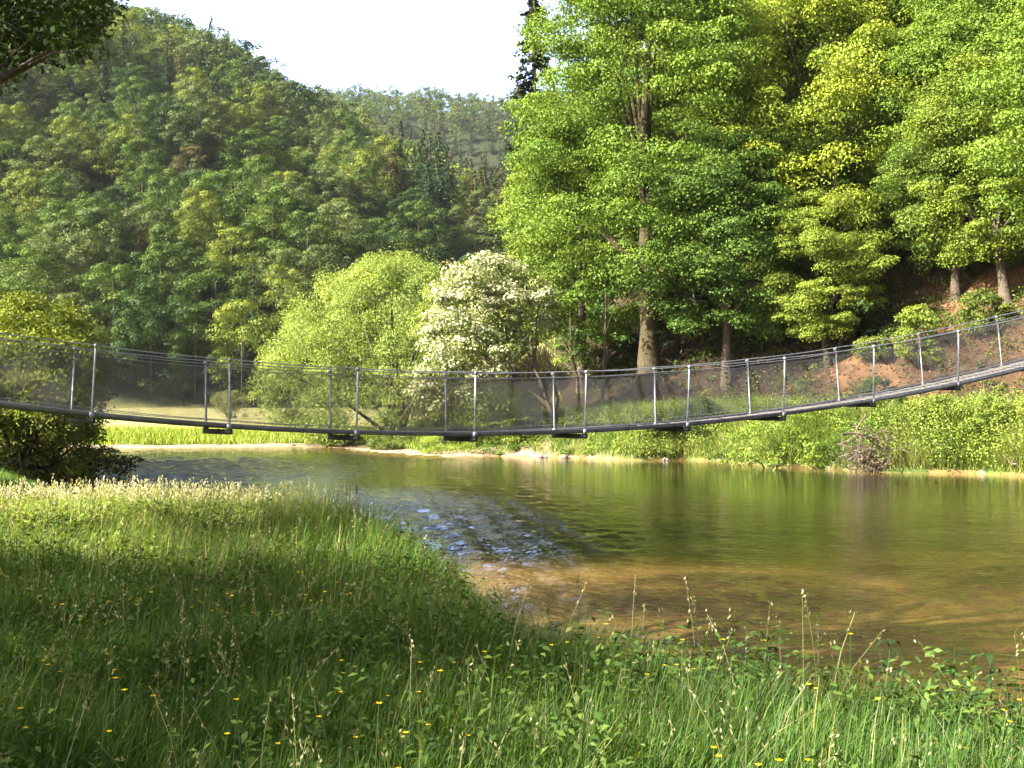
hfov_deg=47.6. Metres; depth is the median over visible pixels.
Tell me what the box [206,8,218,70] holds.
spruce tree
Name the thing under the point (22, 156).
hillside tree
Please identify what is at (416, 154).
spruce tree
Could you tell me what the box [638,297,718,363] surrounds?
slope shrub
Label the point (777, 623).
dry stalk
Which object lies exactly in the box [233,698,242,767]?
buttercup
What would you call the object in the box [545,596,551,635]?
dry stalk
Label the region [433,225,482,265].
hillside tree
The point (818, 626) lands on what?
dry stalk
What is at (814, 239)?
riverside tree
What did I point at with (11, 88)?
hillside tree
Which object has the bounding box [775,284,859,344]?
slope shrub
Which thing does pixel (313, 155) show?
hillside tree
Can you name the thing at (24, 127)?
hillside tree
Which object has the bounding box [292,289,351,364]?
hillside tree
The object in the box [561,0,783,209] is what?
riverside tree
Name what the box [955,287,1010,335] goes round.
slope shrub
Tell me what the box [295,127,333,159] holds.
hillside tree
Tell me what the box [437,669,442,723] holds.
buttercup
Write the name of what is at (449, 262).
hillside tree
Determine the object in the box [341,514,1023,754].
bank edge herbs
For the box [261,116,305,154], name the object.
hillside tree
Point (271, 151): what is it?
hillside tree
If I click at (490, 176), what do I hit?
spruce tree
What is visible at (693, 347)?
leaf litter
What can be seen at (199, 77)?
hillside tree
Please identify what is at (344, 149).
hillside tree
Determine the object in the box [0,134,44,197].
hillside tree
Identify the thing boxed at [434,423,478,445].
bank bush
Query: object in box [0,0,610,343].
hillside wood
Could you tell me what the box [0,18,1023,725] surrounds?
ground
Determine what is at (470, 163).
spruce tree
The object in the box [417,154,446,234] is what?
spruce tree
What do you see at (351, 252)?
hillside tree
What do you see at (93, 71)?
hillside tree
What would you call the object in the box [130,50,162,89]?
hillside tree
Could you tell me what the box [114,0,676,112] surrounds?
sky
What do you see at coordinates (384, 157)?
hillside tree
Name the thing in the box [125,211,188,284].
hillside tree
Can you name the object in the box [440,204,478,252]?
hillside tree
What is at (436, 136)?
spruce tree
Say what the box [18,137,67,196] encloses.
hillside tree
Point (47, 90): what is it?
hillside tree
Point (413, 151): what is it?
spruce tree
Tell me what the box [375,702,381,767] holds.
buttercup
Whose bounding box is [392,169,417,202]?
hillside tree
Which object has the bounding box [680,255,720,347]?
sapling
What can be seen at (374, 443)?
bank bush
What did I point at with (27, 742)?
buttercup
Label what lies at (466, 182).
hillside tree
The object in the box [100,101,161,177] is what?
hillside tree
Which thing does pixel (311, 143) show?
spruce tree
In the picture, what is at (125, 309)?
hillside tree
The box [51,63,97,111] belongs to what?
hillside tree
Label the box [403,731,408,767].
buttercup
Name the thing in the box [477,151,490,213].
spruce tree
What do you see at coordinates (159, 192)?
hillside tree
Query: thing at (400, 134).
spruce tree
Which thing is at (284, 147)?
hillside tree
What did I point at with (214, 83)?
spruce tree
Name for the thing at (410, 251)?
hillside tree
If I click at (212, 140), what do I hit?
hillside tree
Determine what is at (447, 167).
spruce tree
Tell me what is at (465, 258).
hillside tree
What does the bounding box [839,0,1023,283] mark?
riverside tree
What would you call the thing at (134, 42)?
spruce tree
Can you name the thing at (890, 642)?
leafy plant
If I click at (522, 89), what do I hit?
spruce tree
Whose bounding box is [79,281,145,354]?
hillside tree
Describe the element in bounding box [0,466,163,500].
meadow grass
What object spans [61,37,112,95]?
hillside tree
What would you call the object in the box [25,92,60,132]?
hillside tree
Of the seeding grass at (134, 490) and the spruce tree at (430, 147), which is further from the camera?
the spruce tree at (430, 147)
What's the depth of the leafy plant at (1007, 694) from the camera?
5.37 m
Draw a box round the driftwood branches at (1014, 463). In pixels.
[1002,454,1022,466]
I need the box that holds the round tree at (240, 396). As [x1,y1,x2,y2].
[209,390,250,418]
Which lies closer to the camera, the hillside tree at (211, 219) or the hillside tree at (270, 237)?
the hillside tree at (211, 219)
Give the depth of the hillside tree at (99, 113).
231.81 m
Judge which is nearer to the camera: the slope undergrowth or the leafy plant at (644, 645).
the leafy plant at (644, 645)
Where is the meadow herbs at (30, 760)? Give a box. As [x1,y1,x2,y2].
[0,492,1023,767]
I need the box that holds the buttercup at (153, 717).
[151,694,155,755]
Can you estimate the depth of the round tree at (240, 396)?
111.41 m
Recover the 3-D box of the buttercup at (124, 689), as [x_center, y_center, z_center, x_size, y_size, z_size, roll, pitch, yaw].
[-1.502,1.492,4.531,0.059,0.596,0.026,0,-1,15]
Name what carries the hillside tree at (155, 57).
on the ground at (494, 162)
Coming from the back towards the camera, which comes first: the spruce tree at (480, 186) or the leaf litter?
the spruce tree at (480, 186)
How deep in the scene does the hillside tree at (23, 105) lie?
228.69 m
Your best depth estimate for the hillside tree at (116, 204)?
201.37 m
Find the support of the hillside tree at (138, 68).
on the ground at (494, 162)
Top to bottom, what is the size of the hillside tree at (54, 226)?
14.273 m
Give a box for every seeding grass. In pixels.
[0,473,431,561]
[0,474,1023,767]
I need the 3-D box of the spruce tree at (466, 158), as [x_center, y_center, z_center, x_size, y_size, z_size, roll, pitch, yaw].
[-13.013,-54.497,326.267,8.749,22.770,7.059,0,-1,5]
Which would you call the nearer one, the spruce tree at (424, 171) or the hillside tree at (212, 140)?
the hillside tree at (212, 140)
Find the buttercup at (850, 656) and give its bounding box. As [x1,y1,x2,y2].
[848,633,851,718]
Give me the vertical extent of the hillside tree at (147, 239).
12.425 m
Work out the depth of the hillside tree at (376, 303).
164.66 m
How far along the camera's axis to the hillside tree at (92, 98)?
243.52 m
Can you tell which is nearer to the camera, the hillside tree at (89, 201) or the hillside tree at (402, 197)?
the hillside tree at (89, 201)
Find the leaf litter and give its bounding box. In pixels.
[599,237,1023,405]
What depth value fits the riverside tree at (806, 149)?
62.21 m
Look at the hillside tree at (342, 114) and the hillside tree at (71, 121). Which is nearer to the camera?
the hillside tree at (71, 121)
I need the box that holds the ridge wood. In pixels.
[310,82,694,257]
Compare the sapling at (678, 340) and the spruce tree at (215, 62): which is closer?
the sapling at (678, 340)
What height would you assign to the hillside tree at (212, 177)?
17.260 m
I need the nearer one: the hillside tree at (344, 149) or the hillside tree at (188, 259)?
the hillside tree at (188, 259)
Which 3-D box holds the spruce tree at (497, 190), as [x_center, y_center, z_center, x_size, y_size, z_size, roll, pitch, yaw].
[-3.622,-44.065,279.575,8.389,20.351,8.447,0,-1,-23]
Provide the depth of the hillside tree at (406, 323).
160.40 m
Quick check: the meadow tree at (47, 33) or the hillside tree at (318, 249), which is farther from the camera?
the hillside tree at (318, 249)
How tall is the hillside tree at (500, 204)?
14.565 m
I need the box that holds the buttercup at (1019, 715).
[1017,698,1020,742]
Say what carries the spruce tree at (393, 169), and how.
on the ground at (494, 162)
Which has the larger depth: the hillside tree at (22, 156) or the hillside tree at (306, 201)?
the hillside tree at (22, 156)
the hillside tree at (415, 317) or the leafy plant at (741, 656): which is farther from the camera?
the hillside tree at (415, 317)
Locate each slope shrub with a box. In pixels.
[556,317,637,370]
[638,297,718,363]
[659,287,746,339]
[696,255,755,330]
[751,256,828,323]
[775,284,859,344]
[810,295,881,354]
[853,335,892,361]
[890,303,943,367]
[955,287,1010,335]
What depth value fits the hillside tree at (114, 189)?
204.69 m
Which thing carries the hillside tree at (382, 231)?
on the ground at (494, 162)
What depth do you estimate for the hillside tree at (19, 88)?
237.38 m
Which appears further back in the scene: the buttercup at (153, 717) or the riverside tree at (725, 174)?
the riverside tree at (725, 174)
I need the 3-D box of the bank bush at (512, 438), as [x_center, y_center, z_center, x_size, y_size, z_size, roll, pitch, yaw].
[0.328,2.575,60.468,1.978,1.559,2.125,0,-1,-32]
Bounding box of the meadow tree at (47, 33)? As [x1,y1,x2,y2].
[0,0,131,95]
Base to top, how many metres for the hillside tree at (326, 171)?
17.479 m
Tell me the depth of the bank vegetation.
49.41 m
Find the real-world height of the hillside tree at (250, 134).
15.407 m
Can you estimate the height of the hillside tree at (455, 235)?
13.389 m
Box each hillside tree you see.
[0,53,40,114]
[0,57,45,139]
[0,66,30,120]
[0,86,49,153]
[0,104,42,172]
[0,108,15,146]
[0,114,50,165]
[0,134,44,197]
[0,134,79,217]
[0,168,12,207]
[0,169,45,226]
[0,196,45,286]
[0,206,20,289]
[0,209,35,290]
[0,219,57,285]
[0,232,29,311]
[0,235,85,335]
[0,243,64,377]
[1,102,41,159]
[1,200,43,282]
[5,32,48,93]
[5,87,45,131]
[5,121,50,183]
[5,147,56,214]
[8,169,64,223]
[12,208,77,286]
[15,170,84,231]
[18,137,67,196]
[21,39,73,85]
[23,63,66,120]
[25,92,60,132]
[28,58,65,96]
[29,205,74,284]
[30,236,119,344]
[33,130,97,187]
[34,115,107,198]
[35,218,99,306]
[38,292,104,389]
[40,102,97,179]
[45,101,85,174]
[45,189,138,293]
[48,9,98,86]
[48,19,98,77]
[50,93,77,139]
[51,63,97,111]
[53,170,107,202]
[55,198,110,278]
[55,263,165,383]
[56,202,102,279]
[59,205,133,300]
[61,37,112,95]
[63,201,126,269]
[67,126,107,173]
[70,93,104,168]
[71,200,123,234]
[72,103,124,187]
[73,22,112,78]
[76,110,128,179]
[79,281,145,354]
[85,119,119,180]
[90,221,141,279]
[96,9,153,76]
[97,29,137,77]
[98,185,144,237]
[99,113,152,194]
[99,276,201,394]
[100,76,159,165]
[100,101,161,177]
[102,202,177,293]
[107,62,161,117]
[108,222,153,288]
[111,86,172,171]
[113,137,169,206]
[115,163,181,217]
[117,110,175,167]
[119,215,145,275]
[122,95,182,163]
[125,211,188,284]
[125,242,193,356]
[126,221,193,319]
[128,188,175,222]
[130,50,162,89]
[134,168,201,274]
[136,77,174,124]
[140,224,202,295]
[141,46,177,94]
[141,94,193,160]
[142,238,225,326]
[145,94,217,167]
[157,77,209,159]
[157,85,232,171]
[157,302,229,397]
[160,205,189,271]
[162,146,209,214]
[164,168,240,273]
[164,192,190,256]
[167,256,263,355]
[168,187,230,294]
[169,67,213,109]
[170,190,236,308]
[176,186,241,253]
[177,96,223,166]
[184,170,255,270]
[185,97,244,170]
[185,130,245,180]
[186,182,235,213]
[193,227,265,333]
[196,188,245,269]
[198,101,261,175]
[203,298,281,406]
[204,64,247,131]
[207,169,254,241]
[214,139,249,183]
[217,128,286,189]
[219,154,293,276]
[221,97,255,148]
[228,190,284,269]
[230,157,281,189]
[234,207,286,269]
[235,83,286,140]
[236,116,274,155]
[236,128,271,182]
[238,141,293,183]
[238,206,306,288]
[239,185,317,304]
[241,193,318,263]
[244,147,299,198]
[244,181,279,256]
[246,136,290,161]
[247,248,318,338]
[248,180,332,272]
[248,264,309,378]
[254,81,304,148]
[257,210,342,310]
[259,170,316,222]
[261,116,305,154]
[268,138,300,193]
[274,149,332,204]
[282,146,322,191]
[283,203,331,277]
[287,244,351,345]
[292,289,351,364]
[293,159,339,205]
[294,106,337,160]
[294,151,332,197]
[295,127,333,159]
[297,195,330,217]
[298,164,360,225]
[298,201,379,296]
[303,237,365,309]
[306,107,367,153]
[308,200,373,277]
[316,147,348,197]
[319,127,354,163]
[321,132,378,212]
[321,138,352,181]
[324,197,356,215]
[329,214,385,269]
[331,224,389,272]
[335,290,389,356]
[337,146,399,224]
[337,167,383,238]
[339,221,384,278]
[340,138,374,183]
[342,143,401,213]
[342,218,418,309]
[344,217,397,308]
[345,148,380,198]
[349,163,396,216]
[352,147,408,191]
[356,263,419,350]
[360,134,409,205]
[360,316,425,396]
[362,192,407,235]
[372,211,416,260]
[372,241,424,338]
[382,290,452,392]
[388,200,460,269]
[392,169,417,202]
[394,184,438,241]
[398,231,445,274]
[400,271,441,367]
[417,299,494,393]
[432,258,452,271]
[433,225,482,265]
[434,228,475,270]
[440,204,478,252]
[445,174,488,229]
[450,229,488,262]
[452,215,493,264]
[457,190,505,253]
[458,253,480,266]
[474,207,522,249]
[485,330,528,380]
[493,191,520,244]
[500,324,543,362]
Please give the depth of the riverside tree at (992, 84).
52.00 m
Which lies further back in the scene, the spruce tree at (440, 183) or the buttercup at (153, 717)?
the spruce tree at (440, 183)
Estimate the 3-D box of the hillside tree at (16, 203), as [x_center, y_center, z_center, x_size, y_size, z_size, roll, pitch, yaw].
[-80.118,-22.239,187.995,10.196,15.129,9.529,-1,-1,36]
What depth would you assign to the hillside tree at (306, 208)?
183.51 m
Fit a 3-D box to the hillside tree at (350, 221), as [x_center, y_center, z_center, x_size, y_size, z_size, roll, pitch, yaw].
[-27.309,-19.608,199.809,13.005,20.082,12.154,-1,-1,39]
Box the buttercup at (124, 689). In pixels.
[121,688,131,764]
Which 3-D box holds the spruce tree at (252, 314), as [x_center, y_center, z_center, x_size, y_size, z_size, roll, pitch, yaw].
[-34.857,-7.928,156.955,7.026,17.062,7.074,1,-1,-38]
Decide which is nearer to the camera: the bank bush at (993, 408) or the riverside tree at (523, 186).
the bank bush at (993, 408)
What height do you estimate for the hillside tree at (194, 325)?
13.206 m
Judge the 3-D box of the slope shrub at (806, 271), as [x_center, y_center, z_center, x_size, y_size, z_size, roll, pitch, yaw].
[15.444,-5.489,64.546,5.015,4.726,4.464,0,-1,18]
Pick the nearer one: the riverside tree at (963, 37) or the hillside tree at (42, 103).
the riverside tree at (963, 37)
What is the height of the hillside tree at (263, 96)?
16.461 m
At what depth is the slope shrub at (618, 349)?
71.19 m
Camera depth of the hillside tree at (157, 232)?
165.65 m
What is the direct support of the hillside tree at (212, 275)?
on the ground at (494, 162)
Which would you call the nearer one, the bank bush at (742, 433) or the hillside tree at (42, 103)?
the bank bush at (742, 433)
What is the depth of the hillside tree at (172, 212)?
194.74 m
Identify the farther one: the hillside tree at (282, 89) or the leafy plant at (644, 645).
the hillside tree at (282, 89)
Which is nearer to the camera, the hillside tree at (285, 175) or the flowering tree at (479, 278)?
the flowering tree at (479, 278)
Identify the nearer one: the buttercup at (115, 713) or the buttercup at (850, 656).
the buttercup at (115, 713)
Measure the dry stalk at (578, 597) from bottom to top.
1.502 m
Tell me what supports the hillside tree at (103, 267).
on the ground at (494, 162)
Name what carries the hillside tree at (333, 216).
on the ground at (494, 162)
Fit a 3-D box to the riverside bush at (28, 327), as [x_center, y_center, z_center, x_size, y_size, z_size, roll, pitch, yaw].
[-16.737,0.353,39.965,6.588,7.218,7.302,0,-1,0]
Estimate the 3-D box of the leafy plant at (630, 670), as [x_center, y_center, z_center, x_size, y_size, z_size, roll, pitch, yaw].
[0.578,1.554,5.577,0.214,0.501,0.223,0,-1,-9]
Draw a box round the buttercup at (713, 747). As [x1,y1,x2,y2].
[711,746,716,767]
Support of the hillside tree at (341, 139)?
on the ground at (494, 162)
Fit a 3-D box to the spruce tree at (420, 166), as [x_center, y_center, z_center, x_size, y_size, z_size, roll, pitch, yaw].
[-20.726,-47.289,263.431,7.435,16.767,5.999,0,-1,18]
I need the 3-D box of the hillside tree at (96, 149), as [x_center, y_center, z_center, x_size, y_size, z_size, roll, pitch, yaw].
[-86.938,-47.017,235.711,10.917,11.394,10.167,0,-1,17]
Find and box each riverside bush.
[0,289,121,486]
[0,379,99,483]
[30,425,147,482]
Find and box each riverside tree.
[484,99,660,392]
[495,0,803,399]
[555,106,678,265]
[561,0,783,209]
[619,127,827,389]
[621,0,829,224]
[640,0,806,140]
[703,0,954,310]
[716,102,874,322]
[741,188,899,369]
[761,0,984,253]
[782,0,1004,219]
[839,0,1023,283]
[864,90,1023,301]
[879,51,1023,304]
[897,0,1012,98]
[952,0,1023,230]
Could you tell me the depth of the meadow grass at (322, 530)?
10.11 m
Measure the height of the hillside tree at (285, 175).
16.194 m
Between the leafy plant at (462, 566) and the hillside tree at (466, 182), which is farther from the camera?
the hillside tree at (466, 182)
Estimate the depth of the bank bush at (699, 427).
55.88 m
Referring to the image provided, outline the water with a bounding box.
[6,447,1023,754]
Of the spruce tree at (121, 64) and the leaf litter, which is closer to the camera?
the leaf litter
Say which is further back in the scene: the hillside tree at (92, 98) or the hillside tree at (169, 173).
the hillside tree at (92, 98)
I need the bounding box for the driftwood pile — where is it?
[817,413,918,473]
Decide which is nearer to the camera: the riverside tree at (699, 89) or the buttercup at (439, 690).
the buttercup at (439, 690)
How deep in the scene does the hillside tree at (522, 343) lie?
174.04 m
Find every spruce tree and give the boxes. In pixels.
[89,54,112,114]
[106,20,133,84]
[130,26,138,73]
[159,33,175,91]
[159,43,174,96]
[162,44,178,93]
[175,52,184,91]
[191,42,209,107]
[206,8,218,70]
[209,52,223,97]
[209,74,219,129]
[230,275,266,384]
[308,128,319,203]
[380,132,390,196]
[384,139,409,222]
[384,151,405,211]
[396,121,408,184]
[396,140,414,211]
[405,146,424,198]
[407,138,415,187]
[410,129,443,209]
[411,129,434,203]
[412,143,418,188]
[414,148,437,223]
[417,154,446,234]
[429,126,456,222]
[431,142,450,213]
[432,132,443,172]
[440,135,456,216]
[446,162,459,219]
[449,148,456,185]
[459,150,469,192]
[462,161,492,249]
[466,152,473,194]
[473,167,489,233]
[476,161,496,243]
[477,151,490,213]
[479,0,595,351]
[487,167,494,192]
[491,167,501,230]
[491,176,499,239]
[492,158,497,187]
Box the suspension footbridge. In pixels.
[0,310,1023,441]
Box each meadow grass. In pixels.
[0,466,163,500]
[0,479,517,627]
[0,539,1023,767]
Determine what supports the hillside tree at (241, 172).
on the ground at (494, 162)
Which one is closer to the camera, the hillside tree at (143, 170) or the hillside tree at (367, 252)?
the hillside tree at (367, 252)
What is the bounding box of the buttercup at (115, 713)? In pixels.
[112,677,117,767]
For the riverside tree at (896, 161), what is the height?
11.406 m
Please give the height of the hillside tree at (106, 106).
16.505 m
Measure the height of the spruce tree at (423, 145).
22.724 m
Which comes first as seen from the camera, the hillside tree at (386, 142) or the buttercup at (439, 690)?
the buttercup at (439, 690)
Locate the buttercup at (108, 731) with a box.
[107,730,111,767]
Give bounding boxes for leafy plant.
[437,560,476,593]
[612,658,644,720]
[624,636,661,666]
[652,644,691,671]
[731,641,761,681]
[747,632,792,694]
[860,637,920,717]
[931,644,979,730]
[960,651,1007,733]
[982,670,1023,753]
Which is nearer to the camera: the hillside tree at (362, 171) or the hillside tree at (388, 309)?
the hillside tree at (388, 309)
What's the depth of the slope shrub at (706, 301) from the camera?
67.76 m
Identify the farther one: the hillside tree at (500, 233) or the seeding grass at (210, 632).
the hillside tree at (500, 233)
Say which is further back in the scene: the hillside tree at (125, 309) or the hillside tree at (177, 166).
the hillside tree at (177, 166)
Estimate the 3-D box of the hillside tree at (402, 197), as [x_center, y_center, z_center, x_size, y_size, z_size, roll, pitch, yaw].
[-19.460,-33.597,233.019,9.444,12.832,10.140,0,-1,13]
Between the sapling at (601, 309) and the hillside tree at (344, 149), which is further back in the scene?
the hillside tree at (344, 149)
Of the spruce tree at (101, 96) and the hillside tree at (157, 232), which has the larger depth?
the spruce tree at (101, 96)
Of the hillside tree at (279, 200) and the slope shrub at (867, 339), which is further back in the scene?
the hillside tree at (279, 200)
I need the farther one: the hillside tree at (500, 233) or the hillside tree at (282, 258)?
the hillside tree at (500, 233)
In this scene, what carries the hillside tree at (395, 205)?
on the ground at (494, 162)
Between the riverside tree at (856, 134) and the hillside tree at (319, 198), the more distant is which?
the hillside tree at (319, 198)
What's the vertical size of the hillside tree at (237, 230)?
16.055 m
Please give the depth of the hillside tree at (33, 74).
256.61 m
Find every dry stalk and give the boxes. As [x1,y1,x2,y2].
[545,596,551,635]
[575,571,579,628]
[690,595,699,656]
[774,613,783,687]
[814,615,821,691]
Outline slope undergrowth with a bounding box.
[566,191,1023,404]
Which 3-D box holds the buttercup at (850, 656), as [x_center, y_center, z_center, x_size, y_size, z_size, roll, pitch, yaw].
[1.606,1.496,5.533,0.026,0.609,0.060,-1,-1,45]
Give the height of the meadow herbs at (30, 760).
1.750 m
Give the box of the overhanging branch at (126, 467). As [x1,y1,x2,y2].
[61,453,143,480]
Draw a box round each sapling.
[550,309,604,407]
[572,277,631,400]
[674,271,700,350]
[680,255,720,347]
[826,265,875,362]
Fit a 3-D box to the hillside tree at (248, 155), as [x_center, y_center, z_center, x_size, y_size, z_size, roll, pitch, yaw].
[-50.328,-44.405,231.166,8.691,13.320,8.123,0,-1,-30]
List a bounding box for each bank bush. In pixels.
[321,434,365,446]
[365,435,418,450]
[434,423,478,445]
[500,419,530,444]
[513,411,559,436]
[586,399,616,409]
[639,409,680,438]
[673,394,718,439]
[718,421,825,470]
[841,375,906,423]
[899,393,963,431]
[950,394,1022,438]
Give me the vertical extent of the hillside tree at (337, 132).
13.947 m
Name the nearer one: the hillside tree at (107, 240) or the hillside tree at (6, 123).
the hillside tree at (107, 240)
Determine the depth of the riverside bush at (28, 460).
37.98 m
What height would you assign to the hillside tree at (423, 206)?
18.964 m
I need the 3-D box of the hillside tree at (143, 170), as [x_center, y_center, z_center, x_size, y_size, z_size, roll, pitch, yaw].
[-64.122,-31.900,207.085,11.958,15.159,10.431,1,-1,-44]
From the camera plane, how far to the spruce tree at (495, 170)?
315.21 m
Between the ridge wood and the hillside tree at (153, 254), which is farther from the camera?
the ridge wood
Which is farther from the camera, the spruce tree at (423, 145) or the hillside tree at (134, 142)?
the spruce tree at (423, 145)
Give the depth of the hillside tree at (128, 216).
170.96 m
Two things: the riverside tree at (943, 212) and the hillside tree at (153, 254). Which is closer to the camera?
the riverside tree at (943, 212)
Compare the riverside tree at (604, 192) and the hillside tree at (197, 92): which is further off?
the hillside tree at (197, 92)
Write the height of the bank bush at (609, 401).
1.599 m
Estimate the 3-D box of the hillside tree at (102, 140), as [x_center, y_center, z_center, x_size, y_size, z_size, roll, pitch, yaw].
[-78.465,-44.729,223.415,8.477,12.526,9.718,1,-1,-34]
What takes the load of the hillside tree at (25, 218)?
on the ground at (494, 162)
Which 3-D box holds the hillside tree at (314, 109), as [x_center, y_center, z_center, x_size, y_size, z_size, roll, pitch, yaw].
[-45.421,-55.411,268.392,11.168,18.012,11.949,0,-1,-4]
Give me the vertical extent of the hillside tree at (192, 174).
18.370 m
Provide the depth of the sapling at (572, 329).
66.03 m
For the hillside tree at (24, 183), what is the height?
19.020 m
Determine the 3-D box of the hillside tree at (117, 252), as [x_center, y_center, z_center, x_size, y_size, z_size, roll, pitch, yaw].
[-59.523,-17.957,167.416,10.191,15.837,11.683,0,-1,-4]
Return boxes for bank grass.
[0,334,570,450]
[525,380,1023,472]
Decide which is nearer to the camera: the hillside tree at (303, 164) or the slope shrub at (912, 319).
the slope shrub at (912, 319)
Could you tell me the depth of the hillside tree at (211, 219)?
173.06 m
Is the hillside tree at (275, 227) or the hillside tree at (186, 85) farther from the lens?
the hillside tree at (186, 85)
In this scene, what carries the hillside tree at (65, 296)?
on the ground at (494, 162)
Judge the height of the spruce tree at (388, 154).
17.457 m
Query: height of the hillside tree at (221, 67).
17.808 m
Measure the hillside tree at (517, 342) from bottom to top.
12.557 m
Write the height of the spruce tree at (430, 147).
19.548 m
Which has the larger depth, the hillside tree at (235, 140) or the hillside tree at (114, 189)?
the hillside tree at (235, 140)
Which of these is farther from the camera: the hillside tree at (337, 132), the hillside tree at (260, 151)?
the hillside tree at (337, 132)
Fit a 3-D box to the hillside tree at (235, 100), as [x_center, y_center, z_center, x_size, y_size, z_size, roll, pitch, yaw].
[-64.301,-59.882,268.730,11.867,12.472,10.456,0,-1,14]
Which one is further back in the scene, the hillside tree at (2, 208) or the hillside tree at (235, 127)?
the hillside tree at (235, 127)
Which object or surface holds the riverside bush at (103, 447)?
on the ground at (494, 162)
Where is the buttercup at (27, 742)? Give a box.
[24,726,28,765]
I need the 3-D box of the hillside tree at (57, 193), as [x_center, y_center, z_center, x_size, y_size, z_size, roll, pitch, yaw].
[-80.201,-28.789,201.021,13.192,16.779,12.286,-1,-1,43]
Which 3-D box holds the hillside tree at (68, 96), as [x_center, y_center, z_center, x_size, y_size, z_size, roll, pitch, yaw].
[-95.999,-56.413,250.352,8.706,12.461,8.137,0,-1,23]
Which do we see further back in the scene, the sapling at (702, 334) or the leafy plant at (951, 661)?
the sapling at (702, 334)
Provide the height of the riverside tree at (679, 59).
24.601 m
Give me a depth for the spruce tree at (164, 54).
271.75 m
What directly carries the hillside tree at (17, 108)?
on the ground at (494, 162)
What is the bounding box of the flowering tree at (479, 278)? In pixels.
[403,249,564,419]
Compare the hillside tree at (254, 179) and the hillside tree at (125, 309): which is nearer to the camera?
the hillside tree at (125, 309)
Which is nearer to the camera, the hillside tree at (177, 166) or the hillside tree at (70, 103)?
the hillside tree at (177, 166)
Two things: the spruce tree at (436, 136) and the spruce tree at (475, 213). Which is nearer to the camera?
the spruce tree at (475, 213)
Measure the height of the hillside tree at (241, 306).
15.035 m
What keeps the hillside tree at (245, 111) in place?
on the ground at (494, 162)
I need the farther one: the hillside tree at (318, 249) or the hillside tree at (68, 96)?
the hillside tree at (68, 96)
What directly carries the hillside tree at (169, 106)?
on the ground at (494, 162)
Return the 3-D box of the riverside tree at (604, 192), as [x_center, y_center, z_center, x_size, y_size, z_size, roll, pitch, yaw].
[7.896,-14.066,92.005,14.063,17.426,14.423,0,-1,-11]
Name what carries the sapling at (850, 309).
on the ground at (494, 162)
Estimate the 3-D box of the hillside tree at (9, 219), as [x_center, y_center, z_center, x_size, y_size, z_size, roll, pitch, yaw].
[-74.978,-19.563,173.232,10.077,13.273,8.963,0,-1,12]
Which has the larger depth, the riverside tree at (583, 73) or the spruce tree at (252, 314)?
the spruce tree at (252, 314)
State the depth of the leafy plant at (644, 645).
7.47 m
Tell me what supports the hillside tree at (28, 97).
on the ground at (494, 162)
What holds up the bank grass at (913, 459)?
on the ground at (494, 162)
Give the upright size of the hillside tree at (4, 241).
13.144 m
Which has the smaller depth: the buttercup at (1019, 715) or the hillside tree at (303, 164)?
the buttercup at (1019, 715)
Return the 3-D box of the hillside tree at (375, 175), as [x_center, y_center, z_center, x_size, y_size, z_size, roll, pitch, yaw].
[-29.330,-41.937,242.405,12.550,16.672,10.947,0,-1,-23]
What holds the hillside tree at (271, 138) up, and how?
on the ground at (494, 162)
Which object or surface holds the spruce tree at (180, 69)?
on the ground at (494, 162)
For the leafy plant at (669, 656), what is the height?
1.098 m
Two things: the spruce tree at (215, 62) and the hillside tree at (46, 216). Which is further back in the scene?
the spruce tree at (215, 62)
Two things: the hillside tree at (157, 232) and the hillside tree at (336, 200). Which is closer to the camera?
the hillside tree at (157, 232)
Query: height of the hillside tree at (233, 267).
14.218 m
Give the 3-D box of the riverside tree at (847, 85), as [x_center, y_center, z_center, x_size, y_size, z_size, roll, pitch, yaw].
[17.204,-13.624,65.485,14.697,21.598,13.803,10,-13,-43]
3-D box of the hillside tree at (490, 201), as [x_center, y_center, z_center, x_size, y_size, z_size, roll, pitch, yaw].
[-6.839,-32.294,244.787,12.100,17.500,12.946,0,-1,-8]
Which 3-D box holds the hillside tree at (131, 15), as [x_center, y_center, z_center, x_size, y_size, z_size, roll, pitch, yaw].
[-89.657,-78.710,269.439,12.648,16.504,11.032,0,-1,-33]
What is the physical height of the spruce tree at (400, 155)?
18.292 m
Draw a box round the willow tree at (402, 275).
[242,246,531,447]
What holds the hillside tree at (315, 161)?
on the ground at (494, 162)
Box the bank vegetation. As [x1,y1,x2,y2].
[412,390,1023,473]
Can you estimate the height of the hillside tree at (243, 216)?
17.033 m
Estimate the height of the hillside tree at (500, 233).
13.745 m
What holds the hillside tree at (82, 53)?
on the ground at (494, 162)
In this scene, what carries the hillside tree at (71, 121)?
on the ground at (494, 162)
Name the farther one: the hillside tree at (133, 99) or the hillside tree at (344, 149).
the hillside tree at (344, 149)
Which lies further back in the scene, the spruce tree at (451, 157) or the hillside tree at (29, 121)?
the spruce tree at (451, 157)
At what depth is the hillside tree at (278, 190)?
171.85 m
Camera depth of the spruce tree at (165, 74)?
263.52 m
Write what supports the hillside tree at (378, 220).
on the ground at (494, 162)
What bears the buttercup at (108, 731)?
on the ground at (494, 162)
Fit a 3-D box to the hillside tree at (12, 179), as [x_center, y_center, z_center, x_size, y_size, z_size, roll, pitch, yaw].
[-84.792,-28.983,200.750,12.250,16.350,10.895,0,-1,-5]

